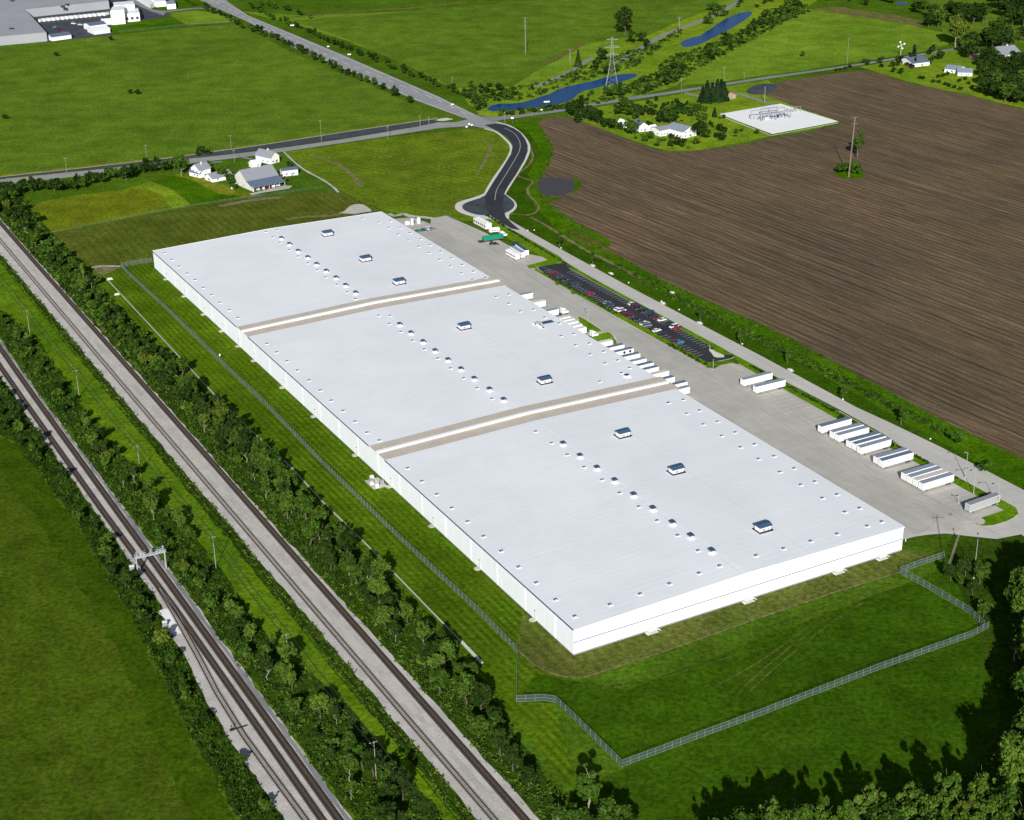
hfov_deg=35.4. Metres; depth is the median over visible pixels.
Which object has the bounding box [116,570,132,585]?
broadleaf tree
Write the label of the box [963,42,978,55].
broadleaf tree
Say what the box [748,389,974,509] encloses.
bay markings
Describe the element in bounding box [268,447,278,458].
tall tree
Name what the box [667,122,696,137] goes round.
villa
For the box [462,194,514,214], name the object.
turning circle
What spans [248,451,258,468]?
slender tree
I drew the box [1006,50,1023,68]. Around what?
broadleaf tree
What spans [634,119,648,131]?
hall
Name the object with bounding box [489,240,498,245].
farm tractor
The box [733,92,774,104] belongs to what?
driveway
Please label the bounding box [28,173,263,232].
pasture
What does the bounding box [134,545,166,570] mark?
signal gantry
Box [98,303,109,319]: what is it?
tall tree
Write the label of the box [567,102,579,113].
broadleaf tree
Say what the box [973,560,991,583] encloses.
broadleaf tree
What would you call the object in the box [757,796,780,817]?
slender tree
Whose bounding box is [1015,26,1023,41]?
broadleaf tree
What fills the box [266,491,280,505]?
broadleaf tree
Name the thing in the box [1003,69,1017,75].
broadleaf tree
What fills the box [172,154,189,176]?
broadleaf tree
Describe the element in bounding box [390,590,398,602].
broadleaf tree
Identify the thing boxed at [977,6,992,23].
broadleaf tree
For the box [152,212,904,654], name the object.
warehouse
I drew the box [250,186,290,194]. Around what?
worn yard
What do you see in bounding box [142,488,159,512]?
tall tree
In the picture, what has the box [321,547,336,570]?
tall tree
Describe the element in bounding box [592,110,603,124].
broadleaf tree
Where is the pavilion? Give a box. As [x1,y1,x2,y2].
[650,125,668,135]
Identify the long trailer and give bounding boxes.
[473,216,491,229]
[506,248,519,259]
[510,246,524,257]
[515,244,528,255]
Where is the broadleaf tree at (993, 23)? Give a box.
[987,16,1012,41]
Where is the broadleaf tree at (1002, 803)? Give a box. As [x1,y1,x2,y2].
[969,783,1023,819]
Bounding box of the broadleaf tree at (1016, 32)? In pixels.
[1009,28,1019,44]
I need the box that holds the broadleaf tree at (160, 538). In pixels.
[154,532,168,542]
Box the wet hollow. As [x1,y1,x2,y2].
[537,177,574,195]
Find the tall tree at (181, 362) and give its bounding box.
[176,355,187,375]
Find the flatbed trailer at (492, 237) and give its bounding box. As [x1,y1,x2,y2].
[478,233,503,242]
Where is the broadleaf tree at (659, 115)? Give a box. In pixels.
[656,109,664,123]
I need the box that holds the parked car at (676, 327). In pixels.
[671,325,681,329]
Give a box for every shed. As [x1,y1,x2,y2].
[47,32,71,40]
[83,21,106,28]
[87,25,110,34]
[101,18,111,24]
[248,159,261,167]
[646,124,656,130]
[967,52,979,59]
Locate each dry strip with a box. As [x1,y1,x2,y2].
[218,197,280,206]
[287,213,344,219]
[310,154,362,186]
[476,140,491,174]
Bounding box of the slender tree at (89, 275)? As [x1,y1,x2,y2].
[87,272,92,286]
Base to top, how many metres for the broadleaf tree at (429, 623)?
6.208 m
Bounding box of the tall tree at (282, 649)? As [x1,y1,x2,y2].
[276,642,297,663]
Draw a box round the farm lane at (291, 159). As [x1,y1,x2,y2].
[284,151,338,191]
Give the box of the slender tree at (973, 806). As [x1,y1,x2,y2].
[949,791,980,819]
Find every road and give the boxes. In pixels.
[0,119,437,178]
[0,119,495,182]
[166,8,210,11]
[479,42,981,121]
[485,123,527,229]
[501,219,1019,539]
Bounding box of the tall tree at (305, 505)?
[292,490,315,518]
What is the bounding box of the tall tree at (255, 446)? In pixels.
[250,436,260,451]
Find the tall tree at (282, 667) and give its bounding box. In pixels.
[273,657,293,684]
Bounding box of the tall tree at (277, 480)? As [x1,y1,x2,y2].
[272,476,290,494]
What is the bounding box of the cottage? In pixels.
[255,148,279,163]
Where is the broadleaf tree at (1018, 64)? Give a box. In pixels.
[1011,58,1023,70]
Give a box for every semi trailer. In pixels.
[520,291,532,299]
[531,299,545,306]
[546,308,558,314]
[558,315,570,318]
[561,317,574,321]
[566,319,578,324]
[571,323,582,327]
[575,326,586,332]
[598,339,612,345]
[606,343,623,350]
[613,347,633,354]
[621,352,639,359]
[629,357,646,363]
[636,361,653,367]
[642,365,658,372]
[651,369,668,376]
[662,375,674,382]
[672,380,687,386]
[677,385,689,393]
[740,371,772,386]
[753,378,785,392]
[818,417,851,433]
[829,422,863,438]
[835,425,868,442]
[846,431,880,447]
[851,434,885,450]
[857,437,891,454]
[873,447,908,464]
[878,450,913,467]
[901,463,936,480]
[906,466,941,483]
[912,469,948,486]
[918,472,953,490]
[965,492,999,512]
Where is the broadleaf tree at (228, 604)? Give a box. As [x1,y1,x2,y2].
[224,599,238,610]
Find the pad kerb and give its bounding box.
[721,116,835,135]
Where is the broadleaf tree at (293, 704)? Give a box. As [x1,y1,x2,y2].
[284,696,302,714]
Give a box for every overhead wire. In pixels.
[0,275,438,819]
[0,281,429,819]
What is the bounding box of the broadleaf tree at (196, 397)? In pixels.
[191,392,205,402]
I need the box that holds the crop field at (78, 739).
[0,471,233,819]
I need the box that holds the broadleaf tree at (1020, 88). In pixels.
[1012,86,1023,102]
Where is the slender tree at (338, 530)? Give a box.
[332,521,346,547]
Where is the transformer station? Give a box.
[365,474,385,488]
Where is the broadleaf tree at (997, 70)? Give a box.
[989,68,1004,76]
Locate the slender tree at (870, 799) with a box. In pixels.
[854,781,886,819]
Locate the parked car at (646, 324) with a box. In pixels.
[642,322,651,326]
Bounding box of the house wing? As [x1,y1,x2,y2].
[188,168,204,177]
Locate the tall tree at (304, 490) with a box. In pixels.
[299,486,309,495]
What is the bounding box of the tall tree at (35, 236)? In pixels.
[29,230,39,246]
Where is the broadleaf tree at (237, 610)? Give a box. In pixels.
[229,604,244,617]
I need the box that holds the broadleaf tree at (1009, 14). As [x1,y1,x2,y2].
[1004,9,1017,25]
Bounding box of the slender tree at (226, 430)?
[220,422,233,447]
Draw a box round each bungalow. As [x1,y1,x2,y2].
[728,91,735,98]
[900,56,930,66]
[944,64,965,72]
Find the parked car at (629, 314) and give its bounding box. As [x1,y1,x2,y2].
[625,312,635,316]
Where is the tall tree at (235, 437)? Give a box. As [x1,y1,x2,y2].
[228,426,244,442]
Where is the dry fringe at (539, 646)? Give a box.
[516,549,934,675]
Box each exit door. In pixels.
[529,610,535,621]
[645,622,660,635]
[742,592,756,603]
[833,563,846,574]
[876,549,889,560]
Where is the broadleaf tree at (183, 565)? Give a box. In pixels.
[172,558,189,573]
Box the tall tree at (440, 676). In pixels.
[429,667,449,691]
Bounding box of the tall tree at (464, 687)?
[454,671,475,704]
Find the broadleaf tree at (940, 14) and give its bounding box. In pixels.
[929,8,948,26]
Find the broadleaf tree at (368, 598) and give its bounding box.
[364,594,376,607]
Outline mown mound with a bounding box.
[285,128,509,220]
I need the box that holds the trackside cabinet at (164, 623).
[162,620,167,627]
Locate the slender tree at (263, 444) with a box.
[260,439,267,449]
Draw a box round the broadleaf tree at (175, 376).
[167,371,177,383]
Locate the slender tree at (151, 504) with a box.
[144,497,157,518]
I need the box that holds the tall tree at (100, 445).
[93,439,107,457]
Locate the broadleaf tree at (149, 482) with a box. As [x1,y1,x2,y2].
[141,476,156,487]
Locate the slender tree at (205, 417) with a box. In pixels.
[198,413,209,431]
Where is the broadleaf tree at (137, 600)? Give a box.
[130,593,147,606]
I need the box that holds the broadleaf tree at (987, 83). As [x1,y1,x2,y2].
[983,78,998,93]
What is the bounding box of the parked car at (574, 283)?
[570,281,578,285]
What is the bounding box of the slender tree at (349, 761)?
[339,753,358,781]
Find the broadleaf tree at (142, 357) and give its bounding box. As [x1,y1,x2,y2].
[137,351,151,363]
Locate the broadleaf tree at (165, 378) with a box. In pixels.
[158,371,173,388]
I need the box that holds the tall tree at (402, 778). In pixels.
[389,764,411,800]
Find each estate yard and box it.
[33,0,168,41]
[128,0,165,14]
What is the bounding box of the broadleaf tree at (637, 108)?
[632,103,646,112]
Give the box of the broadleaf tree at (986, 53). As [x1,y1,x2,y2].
[977,48,993,59]
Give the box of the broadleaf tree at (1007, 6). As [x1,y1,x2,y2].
[1002,2,1020,11]
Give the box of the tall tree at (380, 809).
[371,800,396,819]
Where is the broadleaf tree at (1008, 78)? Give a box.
[1002,74,1018,82]
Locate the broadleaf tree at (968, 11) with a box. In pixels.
[964,3,976,19]
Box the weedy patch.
[565,227,603,246]
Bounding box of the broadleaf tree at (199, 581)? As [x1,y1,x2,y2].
[192,576,205,586]
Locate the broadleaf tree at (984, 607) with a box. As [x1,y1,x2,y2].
[977,598,994,616]
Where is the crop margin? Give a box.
[0,438,235,819]
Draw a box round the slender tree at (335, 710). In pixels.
[331,706,339,722]
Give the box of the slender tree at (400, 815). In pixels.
[394,810,403,819]
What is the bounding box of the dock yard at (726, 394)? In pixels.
[395,216,1001,535]
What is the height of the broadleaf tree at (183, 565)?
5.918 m
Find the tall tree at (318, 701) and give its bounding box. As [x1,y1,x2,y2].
[309,692,328,718]
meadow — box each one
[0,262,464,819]
[927,0,1023,44]
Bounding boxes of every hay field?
[0,24,444,176]
[242,0,736,88]
[296,0,716,88]
[680,9,948,85]
[813,7,923,25]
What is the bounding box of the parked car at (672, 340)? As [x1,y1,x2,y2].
[670,337,678,342]
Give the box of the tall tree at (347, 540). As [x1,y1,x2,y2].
[337,529,356,552]
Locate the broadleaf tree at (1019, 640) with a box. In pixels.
[1012,618,1023,658]
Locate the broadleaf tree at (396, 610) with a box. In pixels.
[390,603,398,617]
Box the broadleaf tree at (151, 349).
[141,345,158,353]
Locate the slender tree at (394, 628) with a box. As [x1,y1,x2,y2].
[389,620,401,641]
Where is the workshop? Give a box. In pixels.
[280,166,297,175]
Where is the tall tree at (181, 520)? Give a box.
[176,514,185,524]
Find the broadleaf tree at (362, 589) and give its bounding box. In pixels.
[355,582,370,596]
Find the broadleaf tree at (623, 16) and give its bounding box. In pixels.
[613,6,633,34]
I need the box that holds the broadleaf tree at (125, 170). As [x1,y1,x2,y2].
[119,165,131,181]
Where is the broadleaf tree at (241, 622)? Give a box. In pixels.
[234,617,248,631]
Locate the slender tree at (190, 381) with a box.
[188,376,197,385]
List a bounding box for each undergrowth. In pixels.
[0,198,186,380]
[0,256,477,819]
[459,27,682,108]
[521,3,810,113]
[537,134,865,383]
[573,109,736,149]
[610,264,967,442]
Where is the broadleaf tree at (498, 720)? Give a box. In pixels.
[484,715,505,734]
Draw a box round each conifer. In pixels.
[573,50,582,66]
[696,86,706,101]
[700,80,713,103]
[709,82,717,102]
[712,79,721,102]
[720,81,729,101]
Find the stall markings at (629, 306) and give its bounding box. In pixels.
[546,270,705,355]
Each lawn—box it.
[83,261,578,789]
[109,17,185,33]
[169,10,233,24]
[177,0,209,7]
[192,176,234,194]
[517,534,1021,819]
[568,80,839,150]
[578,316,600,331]
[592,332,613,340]
[860,49,1023,107]
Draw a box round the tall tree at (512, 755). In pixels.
[506,743,522,770]
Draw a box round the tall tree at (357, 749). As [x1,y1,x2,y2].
[351,743,366,767]
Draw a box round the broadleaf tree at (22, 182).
[15,178,25,193]
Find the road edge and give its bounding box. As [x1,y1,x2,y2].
[1,118,438,176]
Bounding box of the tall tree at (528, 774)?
[520,764,536,785]
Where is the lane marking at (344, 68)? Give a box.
[212,6,460,116]
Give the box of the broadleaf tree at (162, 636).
[152,627,169,645]
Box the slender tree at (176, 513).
[169,506,182,523]
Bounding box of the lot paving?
[709,349,723,356]
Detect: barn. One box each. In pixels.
[234,164,284,191]
[995,44,1020,56]
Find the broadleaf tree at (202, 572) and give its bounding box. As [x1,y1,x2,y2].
[197,566,209,580]
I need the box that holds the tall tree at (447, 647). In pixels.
[435,637,455,668]
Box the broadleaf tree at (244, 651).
[237,644,253,657]
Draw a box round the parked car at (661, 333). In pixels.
[657,330,667,335]
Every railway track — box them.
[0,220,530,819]
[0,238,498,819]
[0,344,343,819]
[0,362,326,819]
[155,587,308,819]
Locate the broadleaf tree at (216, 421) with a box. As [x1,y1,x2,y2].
[209,415,224,430]
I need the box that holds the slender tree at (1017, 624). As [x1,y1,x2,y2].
[1011,619,1021,660]
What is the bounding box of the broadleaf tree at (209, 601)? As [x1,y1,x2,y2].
[203,594,218,611]
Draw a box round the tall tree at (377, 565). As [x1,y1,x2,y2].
[370,554,390,576]
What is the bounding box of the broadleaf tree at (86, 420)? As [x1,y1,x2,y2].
[80,416,92,428]
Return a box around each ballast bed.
[0,218,538,819]
[0,339,352,819]
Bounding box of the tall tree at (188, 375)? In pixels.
[185,372,198,387]
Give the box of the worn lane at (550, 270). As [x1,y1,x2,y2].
[541,266,583,285]
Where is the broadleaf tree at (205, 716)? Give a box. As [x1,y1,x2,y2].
[201,712,211,723]
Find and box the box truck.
[489,227,499,233]
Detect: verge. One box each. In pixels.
[1,117,436,178]
[505,120,1023,489]
[506,125,971,462]
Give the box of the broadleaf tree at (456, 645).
[449,639,459,660]
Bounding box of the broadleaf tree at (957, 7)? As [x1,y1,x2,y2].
[950,2,966,17]
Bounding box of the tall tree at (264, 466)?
[256,453,272,477]
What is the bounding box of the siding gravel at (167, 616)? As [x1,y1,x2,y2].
[158,609,179,632]
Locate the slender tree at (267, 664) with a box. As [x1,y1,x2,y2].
[258,654,272,679]
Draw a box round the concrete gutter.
[108,280,482,663]
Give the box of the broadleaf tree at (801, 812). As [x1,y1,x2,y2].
[763,803,815,819]
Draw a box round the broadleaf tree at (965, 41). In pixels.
[959,38,975,48]
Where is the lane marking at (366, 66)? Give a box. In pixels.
[219,0,472,114]
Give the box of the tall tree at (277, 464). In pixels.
[271,456,285,476]
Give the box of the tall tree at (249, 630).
[243,622,256,641]
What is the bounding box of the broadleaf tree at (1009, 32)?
[1001,27,1013,45]
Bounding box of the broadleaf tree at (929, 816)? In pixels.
[916,815,945,819]
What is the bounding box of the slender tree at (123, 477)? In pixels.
[120,472,125,486]
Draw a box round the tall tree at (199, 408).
[192,399,213,426]
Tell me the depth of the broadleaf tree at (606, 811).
442.80 m
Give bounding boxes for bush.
[142,157,148,162]
[647,107,656,114]
[680,106,687,113]
[692,103,699,111]
[700,112,707,118]
[719,131,726,140]
[720,126,727,131]
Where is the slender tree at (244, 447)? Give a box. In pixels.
[239,437,250,462]
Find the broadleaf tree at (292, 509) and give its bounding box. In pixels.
[290,501,301,514]
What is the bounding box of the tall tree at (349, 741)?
[341,730,358,754]
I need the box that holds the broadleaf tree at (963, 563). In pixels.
[956,555,973,575]
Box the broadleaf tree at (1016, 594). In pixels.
[1003,566,1023,615]
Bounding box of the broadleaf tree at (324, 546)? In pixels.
[316,539,331,552]
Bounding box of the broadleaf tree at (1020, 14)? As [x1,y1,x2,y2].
[1014,6,1023,25]
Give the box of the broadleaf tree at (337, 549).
[331,546,341,557]
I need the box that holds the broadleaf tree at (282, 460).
[270,458,288,471]
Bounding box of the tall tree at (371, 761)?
[359,748,382,776]
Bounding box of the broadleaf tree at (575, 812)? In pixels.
[565,802,588,819]
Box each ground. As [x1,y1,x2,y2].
[0,0,1023,819]
[0,211,567,819]
[0,310,442,819]
[0,376,284,819]
[52,191,393,266]
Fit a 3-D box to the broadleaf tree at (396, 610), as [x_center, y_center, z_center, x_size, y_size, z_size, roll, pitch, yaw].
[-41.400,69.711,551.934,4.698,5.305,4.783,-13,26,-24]
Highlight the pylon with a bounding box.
[605,37,617,86]
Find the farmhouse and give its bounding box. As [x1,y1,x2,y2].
[190,161,210,177]
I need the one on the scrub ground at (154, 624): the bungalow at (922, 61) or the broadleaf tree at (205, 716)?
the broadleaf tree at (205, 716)
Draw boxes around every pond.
[487,74,636,110]
[680,11,751,46]
[896,2,906,4]
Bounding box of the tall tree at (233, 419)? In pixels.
[227,410,245,425]
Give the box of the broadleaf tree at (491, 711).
[485,705,503,722]
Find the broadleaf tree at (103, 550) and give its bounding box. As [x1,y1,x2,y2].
[98,543,113,557]
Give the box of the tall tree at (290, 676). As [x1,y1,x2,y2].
[283,669,295,690]
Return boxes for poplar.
[556,232,563,246]
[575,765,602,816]
[590,251,595,263]
[696,306,703,320]
[737,328,743,344]
[785,347,791,362]
[840,385,848,397]
[852,126,865,157]
[897,405,908,424]
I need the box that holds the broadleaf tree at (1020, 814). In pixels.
[1010,802,1023,819]
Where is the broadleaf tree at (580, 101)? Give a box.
[572,98,585,113]
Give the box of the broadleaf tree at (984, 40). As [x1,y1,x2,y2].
[980,32,991,47]
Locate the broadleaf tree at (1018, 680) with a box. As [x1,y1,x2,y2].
[1009,666,1023,699]
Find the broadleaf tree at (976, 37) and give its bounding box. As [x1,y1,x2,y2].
[961,31,981,43]
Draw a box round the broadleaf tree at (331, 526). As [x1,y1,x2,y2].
[323,523,337,538]
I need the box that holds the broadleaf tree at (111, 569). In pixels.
[106,564,116,577]
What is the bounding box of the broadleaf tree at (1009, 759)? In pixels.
[991,730,1023,811]
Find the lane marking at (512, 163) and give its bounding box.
[495,128,520,196]
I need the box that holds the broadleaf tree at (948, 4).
[943,0,956,15]
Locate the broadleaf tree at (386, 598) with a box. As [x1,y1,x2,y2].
[377,591,395,605]
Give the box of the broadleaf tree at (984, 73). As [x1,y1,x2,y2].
[978,67,993,78]
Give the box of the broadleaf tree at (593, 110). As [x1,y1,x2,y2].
[588,107,602,123]
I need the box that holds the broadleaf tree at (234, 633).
[227,627,242,639]
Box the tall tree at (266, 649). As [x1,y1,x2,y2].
[260,644,273,657]
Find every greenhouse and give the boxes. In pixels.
[137,0,155,7]
[153,0,167,6]
[165,0,175,8]
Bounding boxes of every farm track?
[292,1,466,17]
[534,58,594,86]
[542,43,586,63]
[613,0,740,62]
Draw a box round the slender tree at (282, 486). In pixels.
[277,481,290,494]
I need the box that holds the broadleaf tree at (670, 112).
[663,106,679,123]
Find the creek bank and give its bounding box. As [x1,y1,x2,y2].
[458,0,816,116]
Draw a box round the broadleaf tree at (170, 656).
[164,650,178,665]
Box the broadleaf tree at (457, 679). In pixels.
[452,674,467,681]
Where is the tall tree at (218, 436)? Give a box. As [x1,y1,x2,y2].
[213,427,226,441]
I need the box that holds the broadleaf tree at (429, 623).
[416,618,433,633]
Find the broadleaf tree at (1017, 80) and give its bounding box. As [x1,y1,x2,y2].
[1011,79,1023,83]
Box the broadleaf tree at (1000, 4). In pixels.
[996,0,1011,16]
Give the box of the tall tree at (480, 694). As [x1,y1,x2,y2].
[470,680,492,710]
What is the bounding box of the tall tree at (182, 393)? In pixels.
[174,385,191,402]
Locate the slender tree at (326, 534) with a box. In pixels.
[319,527,333,539]
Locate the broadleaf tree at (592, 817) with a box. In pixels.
[587,814,604,819]
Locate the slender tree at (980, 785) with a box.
[967,764,995,799]
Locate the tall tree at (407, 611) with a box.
[399,601,413,622]
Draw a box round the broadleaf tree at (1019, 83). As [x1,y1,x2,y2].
[1013,81,1023,99]
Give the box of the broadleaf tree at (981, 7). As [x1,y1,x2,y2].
[969,2,986,23]
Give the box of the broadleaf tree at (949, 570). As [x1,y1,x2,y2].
[942,562,958,580]
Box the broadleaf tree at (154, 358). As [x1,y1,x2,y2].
[149,354,161,362]
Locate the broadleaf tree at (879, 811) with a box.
[861,798,905,819]
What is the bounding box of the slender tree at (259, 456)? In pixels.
[257,448,268,462]
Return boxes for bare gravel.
[92,265,118,274]
[339,204,370,213]
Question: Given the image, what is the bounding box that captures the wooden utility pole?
[848,117,855,176]
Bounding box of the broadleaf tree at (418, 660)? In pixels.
[416,653,426,667]
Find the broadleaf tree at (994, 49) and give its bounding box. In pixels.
[987,46,1000,54]
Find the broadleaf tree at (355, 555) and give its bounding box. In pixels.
[344,551,357,559]
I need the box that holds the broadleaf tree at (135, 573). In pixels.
[130,570,138,581]
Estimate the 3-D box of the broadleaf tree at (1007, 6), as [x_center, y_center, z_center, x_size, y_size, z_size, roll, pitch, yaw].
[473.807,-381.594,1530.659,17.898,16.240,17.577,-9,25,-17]
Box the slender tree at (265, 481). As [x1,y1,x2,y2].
[260,475,271,498]
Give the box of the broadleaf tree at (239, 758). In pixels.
[234,753,246,765]
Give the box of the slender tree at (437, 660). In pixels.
[426,652,445,669]
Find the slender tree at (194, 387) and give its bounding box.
[190,379,198,394]
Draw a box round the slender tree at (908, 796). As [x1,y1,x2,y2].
[895,781,924,807]
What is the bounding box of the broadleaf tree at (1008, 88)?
[998,81,1016,102]
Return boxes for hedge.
[485,214,566,263]
[543,272,617,313]
[667,342,707,364]
[749,365,775,379]
[787,385,901,447]
[915,454,958,478]
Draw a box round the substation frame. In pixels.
[750,106,790,121]
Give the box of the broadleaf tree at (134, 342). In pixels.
[128,338,139,350]
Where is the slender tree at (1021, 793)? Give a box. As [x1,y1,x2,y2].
[1016,775,1023,805]
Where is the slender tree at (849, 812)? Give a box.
[837,799,860,819]
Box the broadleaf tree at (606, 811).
[596,797,622,819]
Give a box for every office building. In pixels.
[110,5,125,24]
[113,1,134,9]
[125,8,139,21]
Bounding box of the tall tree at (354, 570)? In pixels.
[346,563,362,584]
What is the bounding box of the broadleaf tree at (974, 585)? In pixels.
[967,580,980,594]
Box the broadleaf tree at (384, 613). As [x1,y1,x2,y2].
[372,605,394,626]
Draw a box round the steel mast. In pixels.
[948,518,964,563]
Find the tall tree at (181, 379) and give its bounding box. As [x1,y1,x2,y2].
[175,375,186,386]
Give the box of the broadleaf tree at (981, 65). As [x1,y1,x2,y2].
[976,61,989,70]
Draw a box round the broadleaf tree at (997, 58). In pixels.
[989,53,1005,65]
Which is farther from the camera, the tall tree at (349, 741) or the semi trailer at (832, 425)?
the semi trailer at (832, 425)
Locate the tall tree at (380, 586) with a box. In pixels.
[366,572,390,604]
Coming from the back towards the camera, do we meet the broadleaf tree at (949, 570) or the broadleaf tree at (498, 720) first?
the broadleaf tree at (949, 570)
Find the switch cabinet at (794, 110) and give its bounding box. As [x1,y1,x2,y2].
[786,106,798,112]
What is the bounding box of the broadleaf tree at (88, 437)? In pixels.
[82,431,99,446]
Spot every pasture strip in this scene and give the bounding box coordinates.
[140,182,190,208]
[151,176,239,204]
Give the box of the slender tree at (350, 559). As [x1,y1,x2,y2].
[341,552,356,577]
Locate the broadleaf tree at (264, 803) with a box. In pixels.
[257,797,273,810]
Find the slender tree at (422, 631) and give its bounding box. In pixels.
[415,620,430,642]
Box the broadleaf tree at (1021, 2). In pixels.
[1015,0,1023,6]
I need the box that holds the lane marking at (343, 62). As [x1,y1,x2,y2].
[212,0,465,113]
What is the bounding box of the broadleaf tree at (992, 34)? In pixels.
[982,24,1007,45]
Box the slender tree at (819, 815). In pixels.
[809,795,837,819]
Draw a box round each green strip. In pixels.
[485,219,563,267]
[534,269,734,366]
[572,268,730,353]
[733,354,1017,525]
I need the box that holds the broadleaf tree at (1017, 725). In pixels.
[1008,705,1023,737]
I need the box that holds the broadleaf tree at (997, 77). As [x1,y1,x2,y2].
[990,72,1004,82]
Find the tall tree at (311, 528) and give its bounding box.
[302,519,319,544]
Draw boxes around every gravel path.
[91,265,119,267]
[388,213,432,218]
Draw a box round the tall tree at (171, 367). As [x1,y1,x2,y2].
[163,362,177,373]
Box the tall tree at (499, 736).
[489,725,506,756]
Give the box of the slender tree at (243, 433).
[238,425,251,441]
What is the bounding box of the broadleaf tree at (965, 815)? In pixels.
[960,809,997,819]
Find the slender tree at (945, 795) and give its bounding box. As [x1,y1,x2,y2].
[933,770,966,819]
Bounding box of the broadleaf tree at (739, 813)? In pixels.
[724,806,764,819]
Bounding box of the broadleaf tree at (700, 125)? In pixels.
[690,121,707,137]
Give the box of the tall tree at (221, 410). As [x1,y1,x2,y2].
[210,399,228,417]
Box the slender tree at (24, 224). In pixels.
[21,219,26,232]
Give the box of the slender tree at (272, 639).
[268,633,274,648]
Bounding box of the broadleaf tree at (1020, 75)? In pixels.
[1014,69,1023,81]
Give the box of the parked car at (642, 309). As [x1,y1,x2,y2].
[638,307,648,311]
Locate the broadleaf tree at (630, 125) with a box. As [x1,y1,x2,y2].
[624,120,639,135]
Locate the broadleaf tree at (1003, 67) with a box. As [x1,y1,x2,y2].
[995,64,1012,71]
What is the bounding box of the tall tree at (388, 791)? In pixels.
[377,780,399,806]
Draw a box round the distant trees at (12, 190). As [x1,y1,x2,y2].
[0,0,1023,746]
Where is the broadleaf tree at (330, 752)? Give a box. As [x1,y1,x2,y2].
[322,745,335,757]
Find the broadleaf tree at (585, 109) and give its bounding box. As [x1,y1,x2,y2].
[580,105,592,117]
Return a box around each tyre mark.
[522,258,715,378]
[738,379,876,473]
[913,503,934,530]
[920,493,993,532]
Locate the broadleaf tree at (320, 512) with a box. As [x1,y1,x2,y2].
[312,505,328,521]
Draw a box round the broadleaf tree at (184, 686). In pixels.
[179,682,190,691]
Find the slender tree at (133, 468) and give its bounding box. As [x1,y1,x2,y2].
[128,462,136,480]
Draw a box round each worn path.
[510,149,539,214]
[518,572,899,677]
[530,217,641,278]
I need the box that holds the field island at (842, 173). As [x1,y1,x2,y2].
[833,169,863,178]
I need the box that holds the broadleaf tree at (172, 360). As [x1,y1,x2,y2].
[165,359,176,366]
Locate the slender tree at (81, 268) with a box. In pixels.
[78,263,84,277]
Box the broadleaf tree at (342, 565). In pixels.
[339,558,346,570]
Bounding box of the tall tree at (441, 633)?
[434,627,447,639]
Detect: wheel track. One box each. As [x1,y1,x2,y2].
[606,646,774,686]
[715,612,825,686]
[737,617,831,691]
[745,602,863,694]
[759,583,892,629]
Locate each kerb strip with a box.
[484,128,511,192]
[497,122,529,193]
[739,364,1018,525]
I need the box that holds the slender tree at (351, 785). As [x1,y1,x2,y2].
[346,780,356,799]
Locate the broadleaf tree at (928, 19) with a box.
[922,14,936,26]
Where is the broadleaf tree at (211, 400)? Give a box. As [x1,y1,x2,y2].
[208,392,222,404]
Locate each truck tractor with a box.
[558,307,568,315]
[588,330,598,337]
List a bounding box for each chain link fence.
[121,265,517,694]
[516,622,988,766]
[900,551,984,621]
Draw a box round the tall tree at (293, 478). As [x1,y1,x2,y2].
[279,468,297,486]
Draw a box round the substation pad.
[721,104,836,133]
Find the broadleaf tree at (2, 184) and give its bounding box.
[0,181,9,189]
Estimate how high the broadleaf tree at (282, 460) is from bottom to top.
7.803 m
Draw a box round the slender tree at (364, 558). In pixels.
[358,552,371,577]
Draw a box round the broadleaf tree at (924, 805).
[898,787,951,819]
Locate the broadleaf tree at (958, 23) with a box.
[947,12,970,46]
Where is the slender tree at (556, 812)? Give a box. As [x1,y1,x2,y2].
[550,803,565,819]
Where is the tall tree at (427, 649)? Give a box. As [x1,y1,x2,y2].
[418,639,440,670]
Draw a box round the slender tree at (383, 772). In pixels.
[375,760,396,779]
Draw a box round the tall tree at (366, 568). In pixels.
[362,558,373,579]
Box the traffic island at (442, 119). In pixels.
[437,118,450,120]
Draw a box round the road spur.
[1009,488,1023,535]
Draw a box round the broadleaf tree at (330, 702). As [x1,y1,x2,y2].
[326,696,336,713]
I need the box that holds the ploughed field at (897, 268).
[538,70,1023,457]
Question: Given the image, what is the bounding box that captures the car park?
[538,263,732,361]
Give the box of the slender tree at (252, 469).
[249,461,256,479]
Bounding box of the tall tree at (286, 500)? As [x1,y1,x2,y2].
[279,490,295,518]
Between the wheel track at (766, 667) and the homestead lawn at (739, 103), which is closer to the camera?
the wheel track at (766, 667)
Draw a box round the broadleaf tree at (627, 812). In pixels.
[616,804,639,819]
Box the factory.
[0,0,109,45]
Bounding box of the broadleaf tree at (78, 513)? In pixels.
[71,507,83,521]
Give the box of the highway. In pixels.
[201,0,500,129]
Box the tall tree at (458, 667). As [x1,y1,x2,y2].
[452,661,470,674]
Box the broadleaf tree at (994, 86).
[988,80,1002,98]
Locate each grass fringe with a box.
[543,196,560,199]
[571,178,580,192]
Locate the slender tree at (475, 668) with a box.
[465,662,478,675]
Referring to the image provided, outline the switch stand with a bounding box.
[229,725,246,731]
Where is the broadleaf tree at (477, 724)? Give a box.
[467,714,491,737]
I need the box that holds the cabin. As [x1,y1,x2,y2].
[618,118,627,127]
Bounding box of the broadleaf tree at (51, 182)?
[47,178,60,190]
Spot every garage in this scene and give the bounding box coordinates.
[204,169,232,181]
[957,68,972,75]
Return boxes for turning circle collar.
[455,192,516,220]
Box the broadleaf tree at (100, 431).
[95,427,106,438]
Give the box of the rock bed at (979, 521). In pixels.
[975,518,984,523]

